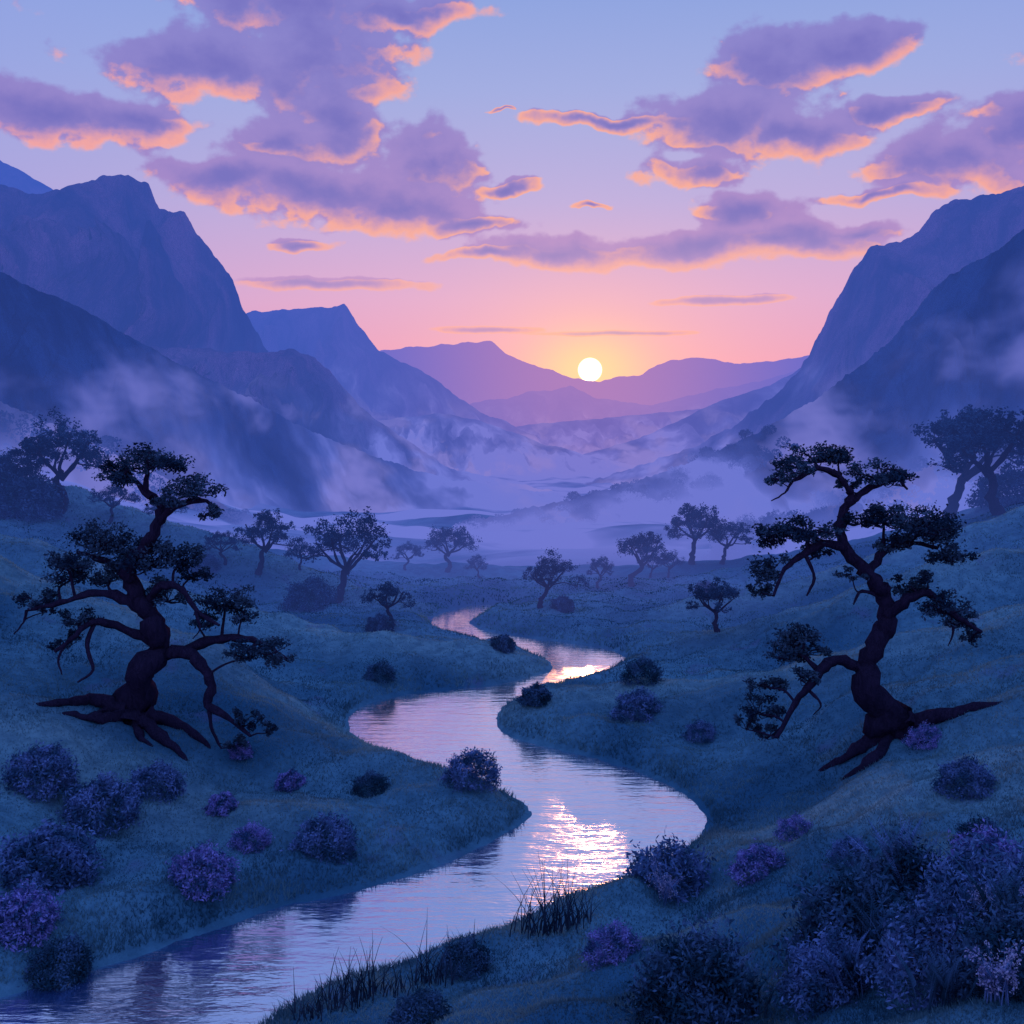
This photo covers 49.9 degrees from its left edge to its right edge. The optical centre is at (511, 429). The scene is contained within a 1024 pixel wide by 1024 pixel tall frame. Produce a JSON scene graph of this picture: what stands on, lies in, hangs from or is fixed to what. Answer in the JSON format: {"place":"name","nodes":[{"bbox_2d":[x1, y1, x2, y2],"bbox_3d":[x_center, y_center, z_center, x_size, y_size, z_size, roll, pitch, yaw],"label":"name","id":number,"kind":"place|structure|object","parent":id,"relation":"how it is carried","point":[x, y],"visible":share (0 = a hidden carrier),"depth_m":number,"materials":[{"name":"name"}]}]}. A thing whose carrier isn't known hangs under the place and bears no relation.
{"place":"outdoors","nodes":[
{"label":"outdoors","id":0,"kind":"place"},
{"bbox_2d":[0,160,52,193],"bbox_3d":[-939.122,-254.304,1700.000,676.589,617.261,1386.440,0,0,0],"label":"mountain","id":1,"kind":"structure","parent":0,"point":[11,176],"depth_m":1674.23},
{"bbox_2d":[0,174,267,352],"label":"mountain","id":2,"kind":"structure","parent":0,"point":[125,255],"depth_m":755.62,"materials":[{"name":"stone"}]},
{"bbox_2d":[0,401,274,526],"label":"forested hill","id":3,"kind":"structure","parent":0,"point":[83,477],"depth_m":210.50,"materials":[{"name":"plant"}]},
{"bbox_2d":[0,272,560,512],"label":"forested hill","id":4,"kind":"structure","parent":0,"point":[89,371],"depth_m":354.32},
{"bbox_2d":[151,346,552,491],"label":"mountain","id":5,"kind":"structure","parent":0,"point":[307,391],"depth_m":731.08,"materials":[{"name":"stone"}]},
{"bbox_2d":[0,604,706,1023],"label":"river","id":6,"kind":"structure","parent":0,"point":[588,820],"depth_m":36.30,"materials":[{"name":"liquid"}]},
{"bbox_2d":[246,304,547,445],"bbox_3d":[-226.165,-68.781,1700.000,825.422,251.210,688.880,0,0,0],"label":"mountain","id":7,"kind":"structure","parent":0,"point":[374,382],"depth_m":1648.92,"materials":[{"name":"stone"}]},
{"bbox_2d":[379,413,635,475],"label":"distant hills","id":8,"kind":"structure","parent":0,"point":[458,443],"depth_m":1229.81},
{"bbox_2d":[0,472,1023,1023],"bbox_3d":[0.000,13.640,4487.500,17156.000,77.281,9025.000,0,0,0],"label":"ground","id":9,"kind":"structure","parent":0,"point":[508,554],"depth_m":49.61,"materials":[{"name":"plant"}]},
{"bbox_2d":[0,447,41,484],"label":"oak tree","id":10,"kind":"object","parent":9,"relation":"on","point":[27,469],"visible":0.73,"depth_m":96.29,"materials":[{"name":"blue plant"}]},
{"bbox_2d":[0,454,47,515],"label":"shrub","id":11,"kind":"object","parent":9,"relation":"on","point":[9,466],"visible":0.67,"depth_m":94.84,"materials":[{"name":"blue plant"}]},
{"bbox_2d":[0,878,64,953],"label":"lavender bush","id":12,"kind":"object","parent":9,"relation":"on","point":[20,898],"visible":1,"depth_m":31.00,"materials":[{"name":"plant"}]},
{"bbox_2d":[0,471,71,520],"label":"shrub","id":13,"kind":"object","parent":9,"relation":"on","point":[51,495],"visible":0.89,"depth_m":94.93,"materials":[{"name":"blue plant"}]},
{"bbox_2d":[0,740,80,801],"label":"shrub","id":14,"kind":"object","parent":9,"relation":"on","point":[65,769],"visible":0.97,"depth_m":38.45,"materials":[{"name":"blue plant"}]},
{"bbox_2d":[0,814,106,899],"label":"shrub","id":15,"kind":"object","parent":9,"relation":"on","point":[43,838],"visible":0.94,"depth_m":33.95,"materials":[{"name":"blue plant"}]},
{"bbox_2d":[17,930,97,992],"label":"shrub","id":16,"kind":"object","parent":9,"relation":"on","point":[77,949],"visible":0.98,"depth_m":29.85,"materials":[{"name":"blue plant"}]},
{"bbox_2d":[7,406,111,513],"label":"oak tree","id":17,"kind":"object","parent":9,"relation":"on","point":[44,446],"visible":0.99,"depth_m":96.59,"materials":[{"name":"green plant"}]},
{"bbox_2d":[53,770,147,840],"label":"shrub","id":18,"kind":"object","parent":9,"relation":"on","point":[102,786],"visible":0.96,"depth_m":37.63,"materials":[{"name":"blue plant"}]},
{"bbox_2d":[86,483,140,522],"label":"oak tree","id":19,"kind":"object","parent":9,"relation":"on","point":[114,490],"visible":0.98,"depth_m":97.27,"materials":[{"name":"blue plant"}]},
{"bbox_2d":[0,409,252,524],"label":"distant trees","id":20,"kind":"object","parent":9,"relation":"on","point":[110,440],"visible":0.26,"depth_m":214.99,"materials":[{"name":"plant"}]},
{"bbox_2d":[11,442,296,760],"bbox_3d":[-14.392,6.843,45.179,11.337,12.947,4.927,0,0,0],"label":"gnarled tree","id":21,"kind":"object","parent":9,"relation":"on","point":[132,701],"visible":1,"depth_m":44.60,"materials":[{"name":"green plant"}]},
{"bbox_2d":[129,756,187,804],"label":"shrub","id":22,"kind":"object","parent":9,"relation":"on","point":[152,773],"visible":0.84,"depth_m":40.13,"materials":[{"name":"blue plant"}]},
{"bbox_2d":[165,839,240,901],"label":"lavender bush","id":23,"kind":"object","parent":9,"relation":"on","point":[216,863],"visible":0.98,"depth_m":34.16,"materials":[{"name":"plant"}]},
{"bbox_2d":[189,552,223,573],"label":"shrub","id":24,"kind":"object","parent":9,"relation":"on","point":[206,560],"visible":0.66,"depth_m":92.02,"materials":[{"name":"blue plant"}]},
{"bbox_2d":[201,791,238,816],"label":"lavender bush","id":25,"kind":"object","parent":9,"relation":"on","point":[214,806],"visible":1,"depth_m":39.92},
{"bbox_2d":[202,530,242,564],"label":"oak tree","id":26,"kind":"object","parent":9,"relation":"on","point":[214,543],"visible":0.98,"depth_m":93.34,"materials":[{"name":"blue plant"}]},
{"bbox_2d":[228,741,252,760],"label":"lavender bush","id":27,"kind":"object","parent":9,"relation":"on","point":[247,753],"visible":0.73,"depth_m":44.81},
{"bbox_2d":[226,819,274,854],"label":"lavender bush","id":28,"kind":"object","parent":9,"relation":"on","point":[244,833],"visible":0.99,"depth_m":37.30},
{"bbox_2d":[233,508,306,575],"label":"oak tree","id":29,"kind":"object","parent":9,"relation":"on","point":[259,530],"visible":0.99,"depth_m":91.94,"materials":[{"name":"blue plant"}]},
{"bbox_2d":[273,767,306,792],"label":"lavender bush","id":30,"kind":"object","parent":9,"relation":"on","point":[291,778],"visible":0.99,"depth_m":43.72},
{"bbox_2d":[273,990,337,1023],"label":"reed clump","id":31,"kind":"object","parent":9,"relation":"on","point":[302,1011],"visible":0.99,"depth_m":26.50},
{"bbox_2d":[275,573,339,611],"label":"shrub","id":32,"kind":"object","parent":9,"relation":"on","point":[303,591],"visible":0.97,"depth_m":86.27,"materials":[{"name":"blue plant"}]},
{"bbox_2d":[279,809,360,865],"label":"shrub","id":33,"kind":"object","parent":9,"relation":"on","point":[318,827],"visible":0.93,"depth_m":37.19,"materials":[{"name":"blue plant"}]},
{"bbox_2d":[293,960,366,1019],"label":"reed clump","id":34,"kind":"object","parent":9,"relation":"on","point":[335,996],"visible":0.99,"depth_m":26.84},
{"bbox_2d":[283,506,391,602],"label":"oak tree","id":35,"kind":"object","parent":9,"relation":"on","point":[332,538],"visible":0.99,"depth_m":88.93,"materials":[{"name":"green plant"}]},
{"bbox_2d":[312,934,417,1003],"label":"reed clump","id":36,"kind":"object","parent":9,"relation":"on","point":[368,994],"visible":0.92,"depth_m":27.36,"materials":[{"name":"plant"}]},
{"bbox_2d":[348,768,392,797],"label":"shrub","id":37,"kind":"object","parent":9,"relation":"on","point":[367,778],"visible":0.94,"depth_m":43.13,"materials":[{"name":"blue plant"}]},
{"bbox_2d":[361,659,397,683],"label":"shrub","id":38,"kind":"object","parent":9,"relation":"on","point":[390,674],"visible":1,"depth_m":62.78,"materials":[{"name":"blue plant"}]},
{"bbox_2d":[364,612,395,631],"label":"shrub","id":39,"kind":"object","parent":9,"relation":"on","point":[379,622],"visible":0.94,"depth_m":76.53,"materials":[{"name":"blue plant"}]},
{"bbox_2d":[359,581,415,626],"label":"oak tree","id":40,"kind":"object","parent":9,"relation":"on","point":[388,589],"visible":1,"depth_m":77.64,"materials":[{"name":"blue plant"}]},
{"bbox_2d":[362,960,419,997],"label":"reed clump","id":41,"kind":"object","parent":9,"relation":"on","point":[401,984],"visible":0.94,"depth_m":27.55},
{"bbox_2d":[389,540,423,570],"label":"oak tree","id":42,"kind":"object","parent":9,"relation":"on","point":[409,547],"visible":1,"depth_m":106.58,"materials":[{"name":"blue plant"}]},
{"bbox_2d":[385,983,452,1023],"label":"shrub","id":43,"kind":"object","parent":9,"relation":"on","point":[414,1003],"visible":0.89,"depth_m":25.26,"materials":[{"name":"blue plant"}]},
{"bbox_2d":[384,921,471,986],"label":"reed clump","id":44,"kind":"object","parent":9,"relation":"on","point":[424,981],"visible":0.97,"depth_m":28.23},
{"bbox_2d":[418,524,482,572],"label":"oak tree","id":45,"kind":"object","parent":9,"relation":"on","point":[438,538],"visible":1,"depth_m":106.25,"materials":[{"name":"blue plant"}]},
{"bbox_2d":[434,932,494,981],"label":"shrub","id":46,"kind":"object","parent":9,"relation":"on","point":[473,953],"visible":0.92,"depth_m":28.67,"materials":[{"name":"blue plant"}]},
{"bbox_2d":[437,746,502,792],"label":"shrub","id":47,"kind":"object","parent":9,"relation":"on","point":[479,762],"visible":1,"depth_m":43.16,"materials":[{"name":"blue plant"}]},
{"bbox_2d":[490,633,515,653],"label":"shrub","id":48,"kind":"object","parent":9,"relation":"on","point":[502,640],"visible":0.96,"depth_m":68.98,"materials":[{"name":"blue plant"}]},
{"bbox_2d":[515,681,552,706],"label":"shrub","id":49,"kind":"object","parent":9,"relation":"on","point":[530,693],"visible":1,"depth_m":56.10,"materials":[{"name":"blue plant"}]},
{"bbox_2d":[492,853,596,938],"bbox_3d":[0.999,13.148,30.962,3.501,1.984,2.739,0,0,33],"label":"reed clump","id":50,"kind":"object","parent":9,"relation":"on","point":[555,918],"visible":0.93,"depth_m":30.79,"materials":[{"name":"plant"}]},
{"bbox_2d":[519,547,588,608],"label":"oak tree","id":51,"kind":"object","parent":9,"relation":"on","point":[543,567],"visible":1,"depth_m":86.56,"materials":[{"name":"blue plant"}]},
{"bbox_2d":[549,594,574,612],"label":"shrub","id":52,"kind":"object","parent":9,"relation":"on","point":[562,603],"visible":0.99,"depth_m":86.02,"materials":[{"name":"blue plant"}]},
{"bbox_2d":[555,866,612,930],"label":"reed clump","id":53,"kind":"object","parent":9,"relation":"on","point":[579,914],"visible":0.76,"depth_m":31.48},
{"bbox_2d":[586,554,613,587],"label":"oak tree","id":54,"kind":"object","parent":9,"relation":"on","point":[604,565],"visible":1,"depth_m":98.17,"materials":[{"name":"blue plant"}]},
{"bbox_2d":[578,916,644,971],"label":"lavender bush","id":55,"kind":"object","parent":9,"relation":"on","point":[603,936],"visible":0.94,"depth_m":26.37,"materials":[{"name":"plant"}]},
{"bbox_2d":[452,424,798,531],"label":"distant trees","id":56,"kind":"object","parent":9,"relation":"on","point":[705,485],"visible":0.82,"depth_m":292.66,"materials":[{"name":"plant"}]},
{"bbox_2d":[606,686,665,722],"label":"shrub","id":57,"kind":"object","parent":9,"relation":"on","point":[631,700],"visible":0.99,"depth_m":53.25,"materials":[{"name":"blue plant"}]},
{"bbox_2d":[616,652,665,686],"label":"shrub","id":58,"kind":"object","parent":9,"relation":"on","point":[637,666],"visible":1,"depth_m":57.17,"materials":[{"name":"blue plant"}]},
{"bbox_2d":[616,531,674,586],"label":"oak tree","id":59,"kind":"object","parent":9,"relation":"on","point":[644,541],"visible":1,"depth_m":97.55,"materials":[{"name":"blue plant"}]},
{"bbox_2d":[633,942,688,1020],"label":"fern","id":60,"kind":"object","parent":9,"relation":"on","point":[643,982],"visible":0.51,"depth_m":21.96,"materials":[{"name":"blue plant"}]},
{"bbox_2d":[646,855,684,906],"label":"flowering plant","id":61,"kind":"object","parent":9,"relation":"on","point":[667,890],"visible":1,"depth_m":33.04,"materials":[{"name":"purple plant"}]},
{"bbox_2d":[616,833,722,904],"bbox_3d":[4.891,13.650,34.812,3.314,2.133,3.097,0,0,34],"label":"flowering shrub","id":62,"kind":"object","parent":9,"relation":"on","point":[666,859],"visible":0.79,"depth_m":34.46,"materials":[{"name":"purple plant"}]},
{"bbox_2d":[652,924,717,1017],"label":"fern","id":63,"kind":"object","parent":9,"relation":"on","point":[691,960],"visible":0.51,"depth_m":21.77,"materials":[{"name":"blue plant"}]},
{"bbox_2d":[610,907,775,1023],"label":"shrub","id":64,"kind":"object","parent":9,"relation":"on","point":[735,996],"visible":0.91,"depth_m":21.68,"materials":[{"name":"green plant"}]},
{"bbox_2d":[680,716,716,742],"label":"shrub","id":65,"kind":"object","parent":9,"relation":"on","point":[696,726],"visible":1,"depth_m":50.51,"materials":[{"name":"blue plant"}]},
{"bbox_2d":[664,502,736,564],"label":"oak tree","id":66,"kind":"object","parent":9,"relation":"on","point":[694,520],"visible":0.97,"depth_m":110.26,"materials":[{"name":"blue plant"}]},
{"bbox_2d":[685,577,739,632],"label":"oak tree","id":67,"kind":"object","parent":9,"relation":"on","point":[717,592],"visible":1,"depth_m":70.96,"materials":[{"name":"blue plant"}]},
{"bbox_2d":[673,915,758,1002],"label":"fern","id":68,"kind":"object","parent":9,"relation":"on","point":[748,936],"visible":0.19,"depth_m":22.69,"materials":[{"name":"blue plant"}]},
{"bbox_2d":[701,532,754,559],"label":"mist","id":69,"kind":"structure","parent":9,"relation":"on","point":[717,549],"depth_m":147.50,"materials":[{"name":"plant"}]},
{"bbox_2d":[706,517,753,564],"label":"oak tree","id":70,"kind":"object","parent":9,"relation":"on","point":[723,531],"visible":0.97,"depth_m":108.92,"materials":[{"name":"blue plant"}]},
{"bbox_2d":[724,837,786,887],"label":"lavender bush","id":71,"kind":"object","parent":9,"relation":"on","point":[769,854],"visible":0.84,"depth_m":33.25,"materials":[{"name":"plant"}]},
{"bbox_2d":[727,953,784,1018],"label":"fern","id":72,"kind":"object","parent":9,"relation":"on","point":[767,1002],"visible":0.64,"depth_m":21.92,"materials":[{"name":"blue plant"}]},
{"bbox_2d":[772,811,813,841],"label":"lavender bush","id":73,"kind":"object","parent":9,"relation":"on","point":[782,829],"visible":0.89,"depth_m":36.33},
{"bbox_2d":[799,490,842,511],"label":"mist","id":74,"kind":"structure","parent":9,"relation":"on","point":[820,500],"depth_m":226.09,"materials":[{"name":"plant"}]},
{"bbox_2d":[764,909,877,1022],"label":"shrub","id":75,"kind":"object","parent":9,"relation":"on","point":[803,972],"visible":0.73,"depth_m":21.53,"materials":[{"name":"blue plant"}]},
{"bbox_2d":[812,919,875,1002],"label":"fern","id":76,"kind":"object","parent":9,"relation":"on","point":[855,975],"visible":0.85,"depth_m":21.20,"materials":[{"name":"blue plant"}]},
{"bbox_2d":[821,834,870,867],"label":"shrub","id":77,"kind":"object","parent":9,"relation":"on","point":[840,847],"visible":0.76,"depth_m":31.36,"materials":[{"name":"plant"}]},
{"bbox_2d":[767,843,934,986],"bbox_3d":[7.168,10.056,23.237,3.674,2.607,3.667,0,0,0],"label":"shrub","id":78,"kind":"object","parent":9,"relation":"on","point":[844,907],"visible":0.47,"depth_m":23.05,"materials":[{"name":"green plant"}]},
{"bbox_2d":[821,842,894,935],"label":"fern","id":79,"kind":"object","parent":9,"relation":"on","point":[857,873],"visible":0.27,"depth_m":24.39,"materials":[{"name":"blue plant"}]},
{"bbox_2d":[733,440,1002,780],"bbox_3d":[13.447,6.942,41.939,9.804,13.091,4.501,0,0,0],"label":"gnarled tree","id":80,"kind":"object","parent":9,"relation":"on","point":[889,718],"visible":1,"depth_m":41.67,"materials":[{"name":"green plant"}]},
{"bbox_2d":[839,474,896,521],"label":"oak tree","id":81,"kind":"object","parent":9,"relation":"on","point":[873,494],"visible":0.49,"depth_m":187.62,"materials":[{"name":"plant"}]},
{"bbox_2d":[843,888,906,958],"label":"fern","id":82,"kind":"object","parent":9,"relation":"on","point":[872,919],"visible":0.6,"depth_m":22.07,"materials":[{"name":"blue plant"}]},
{"bbox_2d":[845,824,958,915],"bbox_3d":[8.958,10.272,25.386,3.165,2.174,3.042,0,0,0],"label":"shrub","id":83,"kind":"object","parent":9,"relation":"on","point":[915,853],"visible":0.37,"depth_m":25.11,"materials":[{"name":"blue plant"}]},
{"bbox_2d":[836,808,968,901],"bbox_3d":[8.956,10.027,25.459,2.904,1.962,1.993,0,0,-17],"label":"fern","id":84,"kind":"object","parent":9,"relation":"on","point":[891,846],"visible":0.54,"depth_m":25.55,"materials":[{"name":"blue plant"}]},
{"bbox_2d":[901,721,941,750],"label":"lavender bush","id":85,"kind":"object","parent":9,"relation":"on","point":[917,734],"visible":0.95,"depth_m":39.67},
{"bbox_2d":[851,871,1000,1010],"bbox_3d":[7.727,9.294,20.202,3.006,2.046,2.857,0,0,0],"label":"shrub","id":86,"kind":"object","parent":9,"relation":"on","point":[906,931],"visible":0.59,"depth_m":19.98,"materials":[{"name":"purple plant"}]},
{"bbox_2d":[880,931,990,1013],"bbox_3d":[7.250,9.310,18.819,1.477,1.106,1.244,0,0,-11],"label":"fern","id":87,"kind":"object","parent":9,"relation":"on","point":[945,985],"visible":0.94,"depth_m":18.72,"materials":[{"name":"green plant"}]},
{"bbox_2d":[926,476,978,512],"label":"mist","id":88,"kind":"structure","parent":9,"relation":"on","point":[941,501],"depth_m":181.09,"materials":[{"name":"plant"}]},
{"bbox_2d":[931,751,997,801],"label":"shrub","id":89,"kind":"object","parent":9,"relation":"on","point":[964,767],"visible":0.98,"depth_m":33.29,"materials":[{"name":"plant"}]},
{"bbox_2d":[906,822,1023,918],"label":"shrub","id":90,"kind":"object","parent":9,"relation":"on","point":[968,863],"visible":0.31,"depth_m":23.74,"materials":[{"name":"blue plant"}]},
{"bbox_2d":[910,404,1023,517],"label":"oak tree","id":91,"kind":"object","parent":9,"relation":"on","point":[954,498],"visible":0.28,"depth_m":106.32,"materials":[{"name":"blue plant"}]},
{"bbox_2d":[926,858,1012,960],"bbox_3d":[8.251,8.957,20.117,1.475,1.502,1.972,0,0,0],"label":"fern","id":92,"kind":"object","parent":9,"relation":"on","point":[963,897],"visible":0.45,"depth_m":20.41,"materials":[{"name":"blue plant"}]},
{"bbox_2d":[926,405,1023,515],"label":"oak tree","id":93,"kind":"object","parent":9,"relation":"on","point":[966,429],"visible":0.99,"depth_m":99.26,"materials":[{"name":"green plant"}]},
{"bbox_2d":[926,889,1023,1003],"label":"shrub","id":94,"kind":"object","parent":9,"relation":"on","point":[1007,930],"visible":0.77,"depth_m":18.78,"materials":[{"name":"blue plant"}]},
{"bbox_2d":[943,812,1009,853],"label":"shrub","id":95,"kind":"object","parent":9,"relation":"on","point":[964,827],"visible":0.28,"depth_m":28.09,"materials":[{"name":"plant"}]},
{"bbox_2d":[934,841,1023,950],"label":"fern","id":96,"kind":"object","parent":9,"relation":"on","point":[1008,885],"visible":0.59,"depth_m":20.11,"materials":[{"name":"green plant"}]},
{"bbox_2d":[942,819,1022,877],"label":"lavender bush","id":97,"kind":"object","parent":9,"relation":"on","point":[990,836],"visible":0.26,"depth_m":26.75,"materials":[{"name":"plant"}]},
{"bbox_2d":[964,461,1023,507],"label":"shrub","id":98,"kind":"object","parent":9,"relation":"on","point":[1013,479],"visible":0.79,"depth_m":104.70,"materials":[{"name":"blue plant"}]},
{"bbox_2d":[964,939,1023,1005],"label":"flowering plant","id":99,"kind":"object","parent":9,"relation":"on","point":[997,980],"visible":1,"depth_m":17.85,"materials":[{"name":"purple plant"}]},
{"bbox_2d":[0,0,1023,381],"label":"sky","id":100,"kind":"structure","parent":0,"point":[588,190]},
{"bbox_2d":[380,341,808,404],"bbox_3d":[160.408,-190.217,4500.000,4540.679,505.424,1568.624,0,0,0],"label":"distant mountains","id":101,"kind":"structure","parent":0,"point":[469,372],"depth_m":4383.24,"materials":[{"name":"stone"}]},
{"bbox_2d":[516,409,699,453],"bbox_3d":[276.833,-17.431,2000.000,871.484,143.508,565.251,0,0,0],"label":"distant hills","id":102,"kind":"structure","parent":0,"point":[585,436],"depth_m":1902.46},
{"bbox_2d":[469,371,794,426],"bbox_3d":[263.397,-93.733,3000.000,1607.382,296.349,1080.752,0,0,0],"label":"distant hills","id":103,"kind":"structure","parent":0,"point":[569,403],"depth_m":2909.47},
{"bbox_2d":[583,368,800,465],"bbox_3d":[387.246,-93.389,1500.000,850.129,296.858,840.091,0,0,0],"label":"mountain","id":104,"kind":"structure","parent":0,"point":[697,428],"depth_m":1393.27,"materials":[{"name":"stone"}]},
{"bbox_2d":[450,229,1023,531],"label":"forested hill","id":105,"kind":"structure","parent":0,"point":[954,344],"depth_m":318.94,"materials":[{"name":"blue"}]},
{"bbox_2d":[584,186,1023,484],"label":"mountain","id":106,"kind":"structure","parent":0,"point":[887,289],"depth_m":810.87,"materials":[{"name":"stone"}]},
{"bbox_2d":[801,428,1023,530],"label":"forested hill","id":107,"kind":"structure","parent":0,"point":[926,481],"depth_m":205.95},
{"bbox_2d":[765,439,1023,530],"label":"distant trees","id":108,"kind":"object","parent":107,"relation":"on","point":[921,498],"visible":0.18,"depth_m":201.06,"materials":[{"name":"plant"}]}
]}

